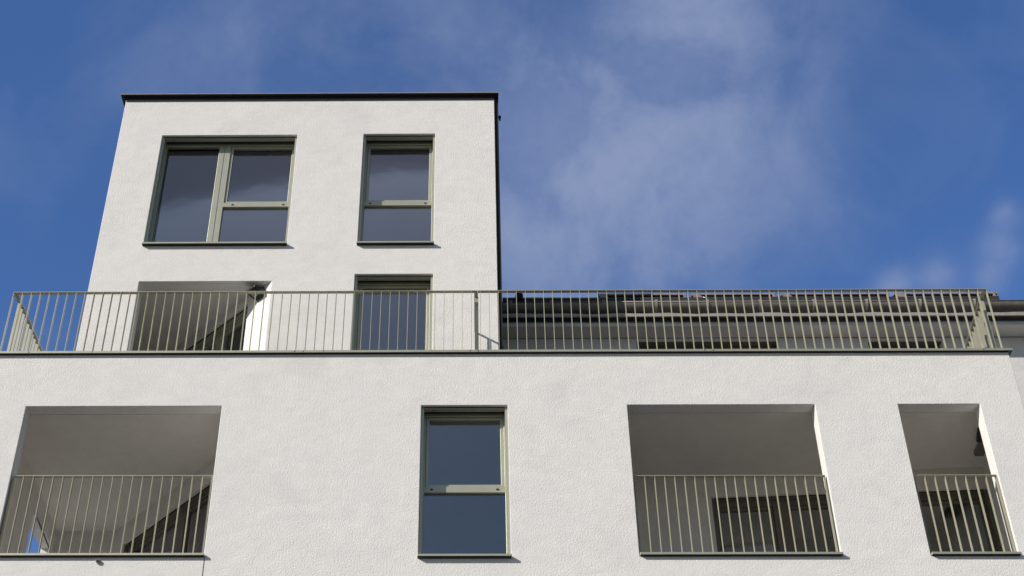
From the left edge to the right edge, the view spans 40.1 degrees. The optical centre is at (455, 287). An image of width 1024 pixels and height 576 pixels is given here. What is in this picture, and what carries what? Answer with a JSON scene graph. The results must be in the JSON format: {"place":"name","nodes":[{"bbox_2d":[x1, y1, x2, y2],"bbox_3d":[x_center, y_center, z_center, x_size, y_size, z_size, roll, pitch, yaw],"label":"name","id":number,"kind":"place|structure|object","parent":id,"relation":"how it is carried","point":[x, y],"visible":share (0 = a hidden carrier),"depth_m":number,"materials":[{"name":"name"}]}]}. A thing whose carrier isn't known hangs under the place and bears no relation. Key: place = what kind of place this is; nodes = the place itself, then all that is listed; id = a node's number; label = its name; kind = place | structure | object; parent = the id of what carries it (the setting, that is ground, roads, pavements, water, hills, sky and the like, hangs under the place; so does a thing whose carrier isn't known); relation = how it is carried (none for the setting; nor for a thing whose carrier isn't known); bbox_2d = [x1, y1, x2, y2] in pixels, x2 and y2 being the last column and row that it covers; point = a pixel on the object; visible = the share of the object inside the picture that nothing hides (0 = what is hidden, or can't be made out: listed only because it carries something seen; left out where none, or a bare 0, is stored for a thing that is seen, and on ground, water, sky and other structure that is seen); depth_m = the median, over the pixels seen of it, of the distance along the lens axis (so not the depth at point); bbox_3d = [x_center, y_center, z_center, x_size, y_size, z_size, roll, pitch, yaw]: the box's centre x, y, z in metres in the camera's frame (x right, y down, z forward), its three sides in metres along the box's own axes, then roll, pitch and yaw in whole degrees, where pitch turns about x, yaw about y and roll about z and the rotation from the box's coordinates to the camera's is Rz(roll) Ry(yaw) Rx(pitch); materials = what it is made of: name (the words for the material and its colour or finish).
{"place":"outdoors","nodes":[
{"label":"outdoors","id":0,"kind":"place"},
{"bbox_2d":[0,92,1023,575],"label":"apartment building","id":1,"kind":"structure","parent":0,"point":[376,456],"depth_m":18.12,"materials":[{"name":"white paint"}]},
{"bbox_2d":[0,475,212,552],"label":"loggia railing","id":2,"kind":"object","parent":1,"relation":"on","point":[102,477],"visible":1,"depth_m":16.91,"materials":[{"name":"metal"}]},
{"bbox_2d":[124,485,209,552],"bbox_3d":[-3.941,3.875,18.957,0.165,1.746,2.384,26,-44,-30],"label":"loggia door","id":3,"kind":"structure","parent":1,"relation":"in","point":[194,501],"depth_m":19.17,"materials":[{"name":"black glass"}]},
{"bbox_2d":[186,307,247,350],"bbox_3d":[-3.516,1.366,20.402,0.155,1.796,1.699,30,-46,-33],"label":"loggia door","id":4,"kind":"structure","parent":1,"relation":"in","point":[239,317],"depth_m":20.76,"materials":[{"name":"paint"}]},
{"bbox_2d":[141,137,296,245],"bbox_3d":[-3.520,-1.436,21.279,2.129,2.218,0.341,0,-37,1],"label":"window","id":5,"kind":"structure","parent":1,"relation":"in","point":[199,180],"depth_m":21.58,"materials":[{"name":"glass"}]},
{"bbox_2d":[0,290,476,350],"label":"terrace railing","id":6,"kind":"object","parent":1,"relation":"on","point":[20,310],"visible":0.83,"depth_m":18.68,"materials":[{"name":"metal"}]},
{"bbox_2d":[246,285,264,300],"bbox_3d":[-2.867,0.048,20.145,0.198,0.180,0.200,30,-46,-33],"label":"wall lamp","id":7,"kind":"object","parent":1,"relation":"attached to","point":[257,288],"visible":0.69,"depth_m":20.10,"materials":[{"name":"black metal"}]},
{"bbox_2d":[352,276,432,349],"bbox_3d":[-0.886,0.724,19.686,1.126,2.080,0.235,0,-37,1],"label":"terrace door","id":8,"kind":"structure","parent":1,"relation":"in","point":[362,283],"depth_m":20.23,"materials":[{"name":"paint"}]},
{"bbox_2d":[356,135,434,245],"bbox_3d":[-0.873,-1.449,21.254,1.136,2.228,0.341,0,-37,1],"label":"window","id":9,"kind":"structure","parent":1,"relation":"in","point":[391,165],"depth_m":21.65,"materials":[{"name":"glass"}]},
{"bbox_2d":[417,407,511,558],"bbox_3d":[0.112,2.383,17.107,1.108,2.113,0.341,0,-37,1],"label":"window","id":10,"kind":"structure","parent":1,"relation":"in","point":[432,414],"depth_m":17.26,"materials":[{"name":"paint"}]},
{"bbox_2d":[474,293,478,349],"bbox_3d":[0.284,0.774,18.855,0.055,1.086,0.917,0,-37,1],"label":"partition railing","id":11,"kind":"object","parent":1,"relation":"on","point":[476,326],"visible":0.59,"depth_m":18.66,"materials":[{"name":"metal"}]},
{"bbox_2d":[633,475,837,554],"bbox_3d":[3.337,2.731,16.775,2.334,1.066,0.095,0,-37,1],"label":"loggia railing","id":12,"kind":"object","parent":1,"relation":"on","point":[702,476],"visible":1,"depth_m":16.82,"materials":[{"name":"metal"}]},
{"bbox_2d":[478,288,1002,349],"bbox_3d":[3.838,1.171,19.423,7.053,1.012,2.492,0,-37,1],"label":"terrace railing","id":13,"kind":"object","parent":1,"relation":"on","point":[977,334],"visible":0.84,"depth_m":18.57,"materials":[{"name":"metal"}]},
{"bbox_2d":[711,494,827,551],"bbox_3d":[4.468,3.569,18.521,1.979,1.769,0.165,-3,-37,4],"label":"loggia door","id":14,"kind":"structure","parent":1,"relation":"in","point":[722,502],"depth_m":18.98,"materials":[{"name":"brown metal"}]},
{"bbox_2d":[918,490,1002,551],"bbox_3d":[6.595,3.473,18.373,1.079,1.758,0.165,-3,-37,4],"label":"loggia door","id":15,"kind":"structure","parent":1,"relation":"in","point":[974,494],"depth_m":18.83,"materials":[{"name":"brown metal"}]},
{"bbox_2d":[913,474,1015,553],"bbox_3d":[6.072,2.721,16.746,1.014,1.066,0.095,0,-37,1],"label":"loggia railing","id":16,"kind":"object","parent":1,"relation":"on","point":[993,508],"visible":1,"depth_m":16.76,"materials":[{"name":"metal"}]},
{"bbox_2d":[973,428,985,455],"bbox_3d":[6.882,2.020,18.367,0.239,0.078,0.610,0,-37,1],"label":"wall lamp","id":17,"kind":"object","parent":1,"relation":"attached to","point":[979,449],"visible":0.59,"depth_m":18.42,"materials":[{"name":"metal"}]},
{"bbox_2d":[0,0,1023,552],"label":"sky","id":18,"kind":"structure","parent":0,"point":[644,144],"materials":[{"name":"blue"}]},
{"bbox_2d":[502,292,1023,553],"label":"neighbouring house","id":19,"kind":"structure","parent":0,"point":[1009,316],"depth_m":21.28,"materials":[{"name":"grey metal"}]},
{"bbox_2d":[598,292,685,297],"bbox_3d":[2.910,0.432,22.574,1.380,0.734,1.740,0,-37,1],"label":"solar collector","id":20,"kind":"object","parent":19,"relation":"on","point":[683,294],"visible":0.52,"depth_m":21.79,"materials":[{"name":"metal"}]},
{"bbox_2d":[636,342,776,348],"bbox_3d":[3.845,1.619,20.971,2.154,1.843,0.195,0,-37,1],"label":"window","id":21,"kind":"structure","parent":19,"relation":"in","point":[642,345],"depth_m":21.51,"materials":[{"name":"black glass"}]},
{"bbox_2d":[691,292,774,297],"bbox_3d":[4.330,0.427,22.559,1.300,0.734,1.740,0,-37,1],"label":"solar collector","id":22,"kind":"object","parent":19,"relation":"on","point":[772,294],"visible":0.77,"depth_m":21.78,"materials":[{"name":"metal"}]},
{"bbox_2d":[780,292,888,296],"bbox_3d":[5.904,0.421,22.542,1.670,0.734,1.740,0,-37,1],"label":"solar collector","id":23,"kind":"object","parent":19,"relation":"on","point":[829,294],"visible":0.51,"depth_m":21.75,"materials":[{"name":"metal"}]},
{"bbox_2d":[868,342,940,347],"bbox_3d":[6.858,1.611,20.937,1.123,1.836,0.195,0,-37,1],"label":"window","id":24,"kind":"structure","parent":19,"relation":"in","point":[874,344],"depth_m":21.46,"materials":[{"name":"black glass"}]},
{"bbox_2d":[892,291,995,296],"bbox_3d":[7.599,0.415,22.524,1.560,0.734,1.740,0,-37,1],"label":"solar collector","id":25,"kind":"object","parent":19,"relation":"on","point":[926,294],"visible":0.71,"depth_m":21.74,"materials":[{"name":"metal"}]}
]}

